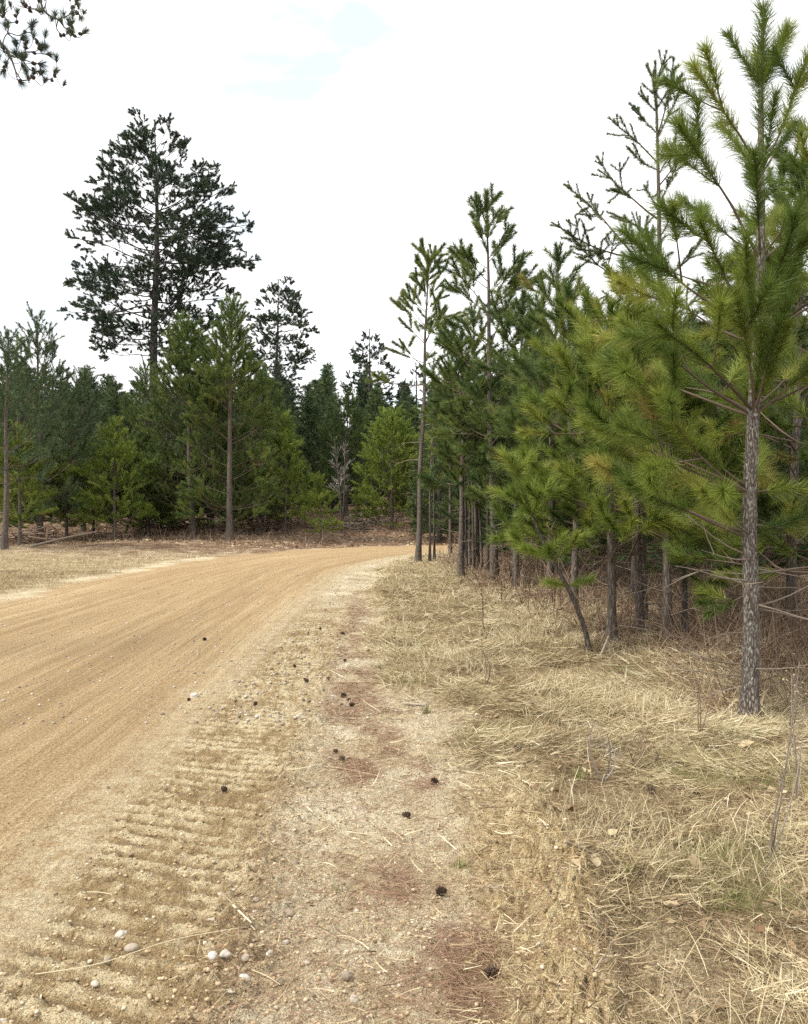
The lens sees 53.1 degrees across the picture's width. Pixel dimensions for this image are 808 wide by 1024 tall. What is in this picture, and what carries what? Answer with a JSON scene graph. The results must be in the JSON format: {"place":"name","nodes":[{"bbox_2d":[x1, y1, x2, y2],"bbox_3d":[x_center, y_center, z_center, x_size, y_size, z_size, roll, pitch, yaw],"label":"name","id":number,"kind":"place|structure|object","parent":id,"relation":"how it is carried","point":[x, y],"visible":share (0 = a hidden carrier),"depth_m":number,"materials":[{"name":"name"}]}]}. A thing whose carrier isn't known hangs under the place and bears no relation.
{"place":"outdoors","nodes":[
{"label":"outdoors","id":0,"kind":"place"},
{"bbox_2d":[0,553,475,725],"bbox_3d":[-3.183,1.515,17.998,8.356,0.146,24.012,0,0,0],"label":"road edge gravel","id":1,"kind":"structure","parent":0,"point":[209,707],"depth_m":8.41,"materials":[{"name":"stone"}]},
{"bbox_2d":[0,543,533,1023],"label":"road","id":2,"kind":"structure","parent":0,"point":[100,751],"depth_m":5.10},
{"bbox_2d":[35,927,244,974],"bbox_3d":[-0.908,1.553,2.851,0.713,0.017,0.105,0,0,-19],"label":"straw stem","id":3,"kind":"object","parent":2,"relation":"on","point":[131,953],"visible":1,"depth_m":2.82,"materials":[{"name":"beige plant"}]},
{"bbox_2d":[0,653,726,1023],"bbox_3d":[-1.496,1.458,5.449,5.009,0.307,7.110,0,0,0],"label":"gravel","id":4,"kind":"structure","parent":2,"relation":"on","point":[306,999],"depth_m":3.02,"materials":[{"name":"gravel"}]},
{"bbox_2d":[0,481,807,1023],"bbox_3d":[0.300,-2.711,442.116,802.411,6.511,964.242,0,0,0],"label":"ground","id":5,"kind":"structure","parent":0,"point":[344,591],"depth_m":3.94,"materials":[{"name":"soil"}]},
{"bbox_2d":[0,430,42,525],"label":"pine tree","id":6,"kind":"object","parent":5,"relation":"on","point":[15,521],"visible":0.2,"depth_m":33.97,"materials":[{"name":"green plant"}]},
{"bbox_2d":[0,419,59,545],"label":"pine tree","id":7,"kind":"object","parent":5,"relation":"on","point":[21,490],"visible":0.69,"depth_m":30.74,"materials":[{"name":"green plant"}]},
{"bbox_2d":[0,524,62,543],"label":"brush pile","id":8,"kind":"object","parent":5,"relation":"on","point":[13,538],"visible":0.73,"depth_m":31.81,"materials":[{"name":"wood"}]},
{"bbox_2d":[0,326,70,547],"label":"pine tree","id":9,"kind":"object","parent":5,"relation":"on","point":[6,395],"visible":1,"depth_m":29.00,"materials":[{"name":"green plant"}]},
{"bbox_2d":[1,452,79,528],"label":"pine tree","id":10,"kind":"object","parent":5,"relation":"on","point":[49,515],"visible":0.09,"depth_m":37.53,"materials":[{"name":"green plant"}]},
{"bbox_2d":[0,0,91,91],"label":"overhanging pine","id":11,"kind":"object","parent":5,"relation":"on","point":[41,47],"visible":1,"depth_m":6.48,"materials":[{"name":"green plant"}]},
{"bbox_2d":[0,299,106,541],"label":"pine tree","id":12,"kind":"object","parent":5,"relation":"on","point":[50,348],"visible":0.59,"depth_m":34.77,"materials":[{"name":"green plant"}]},
{"bbox_2d":[25,531,96,547],"bbox_3d":[-12.801,1.049,30.248,2.543,0.635,0.105,0,0,-36],"label":"fallen pole","id":13,"kind":"object","parent":5,"relation":"on","point":[45,542],"visible":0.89,"depth_m":30.12,"materials":[{"name":"brown wood"}]},
{"bbox_2d":[27,444,110,538],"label":"pine tree","id":14,"kind":"object","parent":5,"relation":"on","point":[66,473],"visible":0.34,"depth_m":36.52,"materials":[{"name":"green plant"}]},
{"bbox_2d":[47,363,117,530],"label":"pine tree","id":15,"kind":"object","parent":5,"relation":"on","point":[99,394],"visible":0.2,"depth_m":42.85,"materials":[{"name":"green plant"}]},
{"bbox_2d":[48,436,136,535],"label":"pine tree","id":16,"kind":"object","parent":5,"relation":"on","point":[97,445],"visible":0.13,"depth_m":39.73,"materials":[{"name":"green plant"}]},
{"bbox_2d":[88,372,133,498],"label":"conifer","id":17,"kind":"object","parent":5,"relation":"on","point":[105,377],"visible":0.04,"depth_m":57.66,"materials":[{"name":"green plant"}]},
{"bbox_2d":[64,414,158,539],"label":"pine tree","id":18,"kind":"object","parent":5,"relation":"on","point":[124,453],"visible":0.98,"depth_m":35.60,"materials":[{"name":"green plant"}]},
{"bbox_2d":[94,379,136,518],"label":"conifer","id":19,"kind":"object","parent":5,"relation":"on","point":[116,399],"visible":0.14,"depth_m":48.37,"materials":[{"name":"green plant"}]},
{"bbox_2d":[98,427,183,535],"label":"pine tree","id":20,"kind":"object","parent":5,"relation":"on","point":[157,503],"visible":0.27,"depth_m":39.65,"materials":[{"name":"green plant"}]},
{"bbox_2d":[103,354,187,534],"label":"pine tree","id":21,"kind":"object","parent":5,"relation":"on","point":[141,385],"visible":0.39,"depth_m":40.55,"materials":[{"name":"green plant"}]},
{"bbox_2d":[0,533,299,593],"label":"verge grass","id":22,"kind":"structure","parent":5,"relation":"on","point":[46,570],"depth_m":23.96,"materials":[{"name":"plant"}]},
{"bbox_2d":[57,106,261,521],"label":"tall pine","id":23,"kind":"object","parent":5,"relation":"on","point":[204,257],"visible":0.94,"depth_m":46.13,"materials":[{"name":"green plant"}]},
{"bbox_2d":[126,510,206,530],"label":"brush pile","id":24,"kind":"object","parent":5,"relation":"on","point":[185,526],"visible":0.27,"depth_m":43.81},
{"bbox_2d":[131,391,209,522],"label":"pine tree","id":25,"kind":"object","parent":5,"relation":"on","point":[175,416],"visible":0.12,"depth_m":44.53,"materials":[{"name":"green plant"}]},
{"bbox_2d":[130,451,210,530],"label":"pine tree","id":26,"kind":"object","parent":5,"relation":"on","point":[196,508],"visible":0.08,"depth_m":42.94,"materials":[{"name":"green plant"}]},
{"bbox_2d":[134,309,244,539],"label":"pine tree","id":27,"kind":"object","parent":5,"relation":"on","point":[179,358],"visible":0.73,"depth_m":37.72,"materials":[{"name":"green plant"}]},
{"bbox_2d":[174,449,241,525],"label":"pine tree","id":28,"kind":"object","parent":5,"relation":"on","point":[210,467],"visible":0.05,"depth_m":45.35,"materials":[{"name":"green plant"}]},
{"bbox_2d":[174,365,249,529],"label":"pine tree","id":29,"kind":"object","parent":5,"relation":"on","point":[211,515],"visible":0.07,"depth_m":43.56,"materials":[{"name":"green plant"}]},
{"bbox_2d":[170,290,287,540],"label":"pine tree","id":30,"kind":"object","parent":5,"relation":"on","point":[229,371],"visible":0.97,"depth_m":36.38,"materials":[{"name":"green plant"}]},
{"bbox_2d":[0,510,467,548],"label":"leaf litter","id":31,"kind":"object","parent":5,"relation":"on","point":[148,539],"visible":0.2,"depth_m":38.48,"materials":[{"name":"plant"}]},
{"bbox_2d":[217,457,292,531],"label":"pine tree","id":32,"kind":"object","parent":5,"relation":"on","point":[251,515],"visible":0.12,"depth_m":42.26,"materials":[{"name":"green plant"}]},
{"bbox_2d":[214,362,305,532],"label":"pine tree","id":33,"kind":"object","parent":5,"relation":"on","point":[262,398],"visible":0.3,"depth_m":41.56,"materials":[{"name":"green plant"}]},
{"bbox_2d":[233,508,310,532],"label":"brush pile","id":34,"kind":"object","parent":5,"relation":"on","point":[270,524],"visible":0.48,"depth_m":42.56,"materials":[{"name":"wood"}]},
{"bbox_2d":[242,275,320,510],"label":"tall pine","id":35,"kind":"object","parent":5,"relation":"on","point":[265,319],"visible":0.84,"depth_m":61.26,"materials":[{"name":"green plant"}]},
{"bbox_2d":[269,380,294,514],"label":"conifer","id":36,"kind":"object","parent":5,"relation":"on","point":[279,388],"visible":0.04,"depth_m":53.25,"materials":[{"name":"green plant"}]},
{"bbox_2d":[255,407,319,533],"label":"pine tree","id":37,"kind":"object","parent":5,"relation":"on","point":[284,456],"visible":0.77,"depth_m":40.77,"materials":[{"name":"green plant"}]},
{"bbox_2d":[282,378,307,441],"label":"conifer","id":38,"kind":"object","parent":5,"relation":"on","point":[291,406],"visible":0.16,"depth_m":79.10,"materials":[{"name":"green plant"}]},
{"bbox_2d":[276,455,324,520],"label":"pine tree","id":39,"kind":"object","parent":5,"relation":"on","point":[304,473],"visible":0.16,"depth_m":47.76,"materials":[{"name":"green plant"}]},
{"bbox_2d":[0,504,606,548],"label":"undergrowth","id":40,"kind":"object","parent":5,"relation":"on","point":[118,530],"visible":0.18,"depth_m":38.03,"materials":[{"name":"plant"}]},
{"bbox_2d":[289,383,336,511],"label":"conifer","id":41,"kind":"object","parent":5,"relation":"on","point":[308,407],"visible":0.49,"depth_m":55.79,"materials":[{"name":"green plant"}]},
{"bbox_2d":[302,396,327,501],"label":"conifer","id":42,"kind":"object","parent":5,"relation":"on","point":[318,400],"visible":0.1,"depth_m":68.80,"materials":[{"name":"green plant"}]},
{"bbox_2d":[298,377,338,475],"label":"conifer","id":43,"kind":"object","parent":5,"relation":"on","point":[317,384],"visible":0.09,"depth_m":74.97,"materials":[{"name":"green plant"}]},
{"bbox_2d":[299,473,344,541],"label":"pine tree","id":44,"kind":"object","parent":5,"relation":"on","point":[316,495],"visible":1,"depth_m":37.29,"materials":[{"name":"green plant"}]},
{"bbox_2d":[307,367,342,450],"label":"conifer","id":45,"kind":"object","parent":5,"relation":"on","point":[326,379],"visible":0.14,"depth_m":86.98,"materials":[{"name":"green plant"}]},
{"bbox_2d":[320,361,345,435],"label":"conifer","id":46,"kind":"object","parent":5,"relation":"on","point":[333,378],"visible":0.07,"depth_m":90.90,"materials":[{"name":"green plant"}]},
{"bbox_2d":[317,396,350,510],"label":"conifer","id":47,"kind":"object","parent":5,"relation":"on","point":[331,407],"visible":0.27,"depth_m":59.56,"materials":[{"name":"green plant"}]},
{"bbox_2d":[326,436,354,520],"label":"bare shrub","id":48,"kind":"object","parent":5,"relation":"on","point":[339,490],"visible":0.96,"depth_m":44.87,"materials":[{"name":"grey plant"}]},
{"bbox_2d":[306,516,375,532],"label":"brush pile","id":49,"kind":"object","parent":5,"relation":"on","point":[356,525],"visible":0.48,"depth_m":43.41,"materials":[{"name":"brown wood"}]},
{"bbox_2d":[312,380,389,516],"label":"pine tree","id":50,"kind":"object","parent":5,"relation":"on","point":[350,403],"visible":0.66,"depth_m":51.53,"materials":[{"name":"green plant"}]},
{"bbox_2d":[337,407,378,512],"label":"conifer","id":51,"kind":"object","parent":5,"relation":"on","point":[360,460],"visible":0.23,"depth_m":56.33,"materials":[{"name":"green plant"}]},
{"bbox_2d":[340,329,400,503],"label":"tall pine","id":52,"kind":"object","parent":5,"relation":"on","point":[356,358],"visible":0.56,"depth_m":71.39,"materials":[{"name":"green plant"}]},
{"bbox_2d":[342,386,402,511],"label":"conifer","id":53,"kind":"object","parent":5,"relation":"on","point":[375,403],"visible":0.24,"depth_m":59.59,"materials":[{"name":"green plant"}]},
{"bbox_2d":[344,508,403,525],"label":"brush pile","id":54,"kind":"object","parent":5,"relation":"on","point":[360,519],"visible":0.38,"depth_m":46.35,"materials":[{"name":"brown wood"}]},
{"bbox_2d":[347,401,432,528],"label":"pine tree","id":55,"kind":"object","parent":5,"relation":"on","point":[393,420],"visible":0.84,"depth_m":43.27,"materials":[{"name":"green plant"}]},
{"bbox_2d":[386,395,420,505],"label":"conifer","id":56,"kind":"object","parent":5,"relation":"on","point":[416,423],"visible":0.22,"depth_m":58.27,"materials":[{"name":"green plant"}]},
{"bbox_2d":[364,234,462,561],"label":"spindly pine","id":57,"kind":"object","parent":5,"relation":"on","point":[424,274],"visible":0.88,"depth_m":23.34,"materials":[{"name":"green plant"}]},
{"bbox_2d":[395,362,431,427],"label":"tall pine","id":58,"kind":"object","parent":5,"relation":"on","point":[402,382],"visible":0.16,"depth_m":74.86,"materials":[{"name":"green plant"}]},
{"bbox_2d":[377,432,452,525],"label":"pine tree","id":59,"kind":"object","parent":5,"relation":"on","point":[395,505],"visible":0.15,"depth_m":45.29,"materials":[{"name":"green plant"}]},
{"bbox_2d":[421,372,440,560],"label":"slender pine","id":60,"kind":"object","parent":5,"relation":"on","point":[434,547],"visible":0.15,"depth_m":24.75,"materials":[{"name":"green plant"}]},
{"bbox_2d":[419,354,444,560],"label":"slender pine","id":61,"kind":"object","parent":5,"relation":"on","point":[432,367],"visible":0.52,"depth_m":23.45,"materials":[{"name":"brown plant"}]},
{"bbox_2d":[405,392,471,540],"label":"conifer","id":62,"kind":"object","parent":5,"relation":"on","point":[425,521],"visible":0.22,"depth_m":39.14,"materials":[{"name":"green plant"}]},
{"bbox_2d":[417,328,459,554],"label":"pine tree","id":63,"kind":"object","parent":5,"relation":"on","point":[442,476],"visible":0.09,"depth_m":27.45,"materials":[{"name":"green plant"}]},
{"bbox_2d":[413,329,502,576],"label":"pine tree","id":64,"kind":"object","parent":5,"relation":"on","point":[428,482],"visible":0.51,"depth_m":18.26,"materials":[{"name":"green plant"}]},
{"bbox_2d":[411,302,516,569],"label":"pine tree","id":65,"kind":"object","parent":5,"relation":"on","point":[477,341],"visible":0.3,"depth_m":19.43,"materials":[{"name":"green plant"}]},
{"bbox_2d":[456,400,471,566],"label":"slender pine","id":66,"kind":"object","parent":5,"relation":"on","point":[470,558],"visible":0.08,"depth_m":20.50,"materials":[{"name":"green plant"}]},
{"bbox_2d":[453,422,479,571],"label":"slender pine","id":67,"kind":"object","parent":5,"relation":"on","point":[466,540],"visible":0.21,"depth_m":18.96,"materials":[{"name":"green plant"}]},
{"bbox_2d":[466,425,481,569],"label":"slender pine","id":68,"kind":"object","parent":5,"relation":"on","point":[473,545],"visible":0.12,"depth_m":19.37,"materials":[{"name":"plant"}]},
{"bbox_2d":[431,344,517,555],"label":"pine tree","id":69,"kind":"object","parent":5,"relation":"on","point":[443,511],"visible":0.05,"depth_m":24.18,"materials":[{"name":"green plant"}]},
{"bbox_2d":[144,575,807,1023],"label":"fallen needles","id":70,"kind":"object","parent":5,"relation":"on","point":[418,895],"depth_m":3.28,"materials":[{"name":"plant"}]},
{"bbox_2d":[417,179,549,579],"bbox_3d":[1.871,-2.684,16.970,3.053,8.441,2.886,0,0,-30],"label":"pine tree","id":71,"kind":"object","parent":5,"relation":"on","point":[462,257],"visible":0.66,"depth_m":16.84,"materials":[{"name":"green plant"}]},
{"bbox_2d":[160,547,807,1023],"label":"dry grass","id":72,"kind":"structure","parent":5,"relation":"on","point":[511,655],"depth_m":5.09,"materials":[{"name":"plant"}]},
{"bbox_2d":[469,398,505,571],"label":"slender pine","id":73,"kind":"object","parent":5,"relation":"on","point":[488,559],"visible":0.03,"depth_m":18.60,"materials":[{"name":"plant"}]},
{"bbox_2d":[453,287,567,586],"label":"pine tree","id":74,"kind":"object","parent":5,"relation":"on","point":[514,322],"visible":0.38,"depth_m":15.44,"materials":[{"name":"green plant"}]},
{"bbox_2d":[455,359,572,561],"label":"pine tree","id":75,"kind":"object","parent":5,"relation":"on","point":[469,504],"visible":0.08,"depth_m":19.65,"materials":[{"name":"green plant"}]},
{"bbox_2d":[481,324,566,562],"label":"pine tree","id":76,"kind":"object","parent":5,"relation":"on","point":[483,518],"visible":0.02,"depth_m":21.70,"materials":[{"name":"green plant"}]},
{"bbox_2d":[484,441,602,652],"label":"pine sapling","id":77,"kind":"object","parent":5,"relation":"on","point":[523,497],"visible":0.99,"depth_m":8.29,"materials":[{"name":"green plant"}]},
{"bbox_2d":[477,347,618,579],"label":"pine tree","id":78,"kind":"object","parent":5,"relation":"on","point":[501,443],"visible":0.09,"depth_m":15.51,"materials":[{"name":"green plant"}]},
{"bbox_2d":[484,239,621,588],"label":"pine tree","id":79,"kind":"object","parent":5,"relation":"on","point":[508,422],"visible":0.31,"depth_m":14.45,"materials":[{"name":"green plant"}]},
{"bbox_2d":[489,366,631,572],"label":"pine tree","id":80,"kind":"object","parent":5,"relation":"on","point":[509,512],"depth_m":17.72,"materials":[{"name":"green plant"}]},
{"bbox_2d":[496,272,659,605],"bbox_3d":[2.637,-1.000,11.929,2.489,5.033,2.499,0,0,0],"label":"pine tree","id":81,"kind":"object","parent":5,"relation":"on","point":[554,318],"visible":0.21,"depth_m":11.84,"materials":[{"name":"green plant"}]},
{"bbox_2d":[370,571,807,925],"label":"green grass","id":82,"kind":"structure","parent":5,"relation":"on","point":[732,890],"depth_m":4.41,"materials":[{"name":"plant"}]},
{"bbox_2d":[386,567,807,1022],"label":"dead leaves","id":83,"kind":"object","parent":5,"relation":"on","point":[756,928],"visible":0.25,"depth_m":3.83,"materials":[{"name":"brown plant"}]},
{"bbox_2d":[572,711,624,781],"bbox_3d":[1.129,1.318,4.579,0.341,0.434,0.192,0,0,-35],"label":"dry weed","id":84,"kind":"object","parent":5,"relation":"on","point":[604,779],"visible":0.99,"depth_m":4.57,"materials":[{"name":"plant"}]},
{"bbox_2d":[418,535,807,718],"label":"undergrowth","id":85,"kind":"object","parent":5,"relation":"on","point":[773,620],"visible":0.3,"depth_m":9.68,"materials":[{"name":"plant"}]},
{"bbox_2d":[548,179,694,620],"bbox_3d":[2.776,-1.426,10.344,1.678,5.959,1.290,0,0,27],"label":"jack pine","id":86,"kind":"object","parent":5,"relation":"on","point":[597,251],"visible":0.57,"depth_m":10.35,"materials":[{"name":"green plant"}]},
{"bbox_2d":[483,250,765,641],"bbox_3d":[2.443,-0.673,8.938,3.131,4.477,2.974,0,0,0],"label":"pine tree","id":87,"kind":"object","parent":5,"relation":"on","point":[583,343],"visible":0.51,"depth_m":8.78,"materials":[{"name":"green plant"}]},
{"bbox_2d":[620,719,661,766],"bbox_3d":[1.394,1.383,4.805,0.239,0.299,0.197,0,0,40],"label":"dry weed","id":88,"kind":"object","parent":5,"relation":"on","point":[647,731],"visible":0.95,"depth_m":4.81,"materials":[{"name":"plant"}]},
{"bbox_2d":[544,330,739,591],"bbox_3d":[4.052,-0.889,13.750,3.173,4.768,3.082,0,0,-42],"label":"pine tree","id":89,"kind":"object","parent":5,"relation":"on","point":[565,559],"visible":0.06,"depth_m":13.69,"materials":[{"name":"green plant"}]},
{"bbox_2d":[580,301,707,566],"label":"pine tree","id":90,"kind":"object","parent":5,"relation":"on","point":[653,539],"depth_m":17.32,"materials":[{"name":"green plant"}]},
{"bbox_2d":[509,330,792,634],"bbox_3d":[2.766,-0.385,9.307,2.923,3.830,2.843,0,0,-33],"label":"pine tree","id":91,"kind":"object","parent":5,"relation":"on","point":[587,521],"visible":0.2,"depth_m":9.18,"materials":[{"name":"green plant"}]},
{"bbox_2d":[589,47,731,632],"bbox_3d":[2.890,-1.849,9.191,1.261,6.745,1.334,0,0,-45],"label":"jack pine","id":92,"kind":"object","parent":5,"relation":"on","point":[637,155],"visible":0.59,"depth_m":9.19,"materials":[{"name":"green plant"}]},
{"bbox_2d":[550,347,788,642],"bbox_3d":[2.833,-0.167,8.767,2.191,3.371,2.350,0,0,-36],"label":"pine tree","id":93,"kind":"object","parent":5,"relation":"on","point":[722,419],"visible":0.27,"depth_m":8.66,"materials":[{"name":"green plant"}]},
{"bbox_2d":[652,508,708,634],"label":"slender pine","id":94,"kind":"object","parent":5,"relation":"on","point":[684,589],"visible":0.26,"depth_m":9.18,"materials":[{"name":"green plant"}]},
{"bbox_2d":[563,0,807,718],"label":"red pine","id":95,"kind":"object","parent":5,"relation":"on","point":[749,307],"visible":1,"depth_m":5.89,"materials":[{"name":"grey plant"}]},
{"bbox_2d":[683,659,722,735],"bbox_3d":[2.032,1.257,5.488,0.292,0.551,0.172,0,0,-35],"label":"dry weed","id":96,"kind":"object","parent":5,"relation":"on","point":[699,696],"visible":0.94,"depth_m":5.48,"materials":[{"name":"plant"}]},
{"bbox_2d":[604,317,807,605],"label":"pine tree","id":97,"kind":"object","parent":5,"relation":"on","point":[781,466],"visible":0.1,"depth_m":11.14,"materials":[{"name":"green plant"}]},
{"bbox_2d":[640,126,807,630],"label":"pine tree","id":98,"kind":"object","parent":5,"relation":"on","point":[796,454],"visible":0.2,"depth_m":9.21,"materials":[{"name":"green plant"}]},
{"bbox_2d":[653,112,807,639],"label":"pine tree","id":99,"kind":"object","parent":5,"relation":"on","point":[782,404],"visible":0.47,"depth_m":7.59,"materials":[{"name":"green plant"}]},
{"bbox_2d":[693,240,807,565],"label":"pine tree","id":100,"kind":"object","parent":5,"relation":"on","point":[761,556],"visible":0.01,"depth_m":16.65,"materials":[{"name":"green plant"}]},
{"bbox_2d":[754,645,807,860],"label":"dry weed","id":101,"kind":"object","parent":5,"relation":"on","point":[772,839],"visible":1,"depth_m":3.55,"materials":[{"name":"brown plant"}]},
{"bbox_2d":[769,334,807,560],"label":"pine tree","id":102,"kind":"object","parent":5,"relation":"on","point":[803,423],"visible":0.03,"depth_m":13.05,"materials":[{"name":"green plant"}]},
{"bbox_2d":[782,653,807,727],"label":"dry weed","id":103,"kind":"object","parent":5,"relation":"on","point":[783,679],"visible":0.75,"depth_m":5.55,"materials":[{"name":"brown plant"}]},
{"bbox_2d":[783,701,806,803],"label":"dry weed","id":104,"kind":"object","parent":5,"relation":"on","point":[796,791],"visible":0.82,"depth_m":4.12,"materials":[{"name":"brown plant"}]},
{"bbox_2d":[0,0,807,425],"label":"sky","id":105,"kind":"structure","parent":0,"point":[349,132],"materials":[{"name":"white"}]},
{"bbox_2d":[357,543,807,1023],"bbox_3d":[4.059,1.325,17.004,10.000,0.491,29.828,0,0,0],"label":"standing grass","id":106,"kind":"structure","parent":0,"point":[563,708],"depth_m":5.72,"materials":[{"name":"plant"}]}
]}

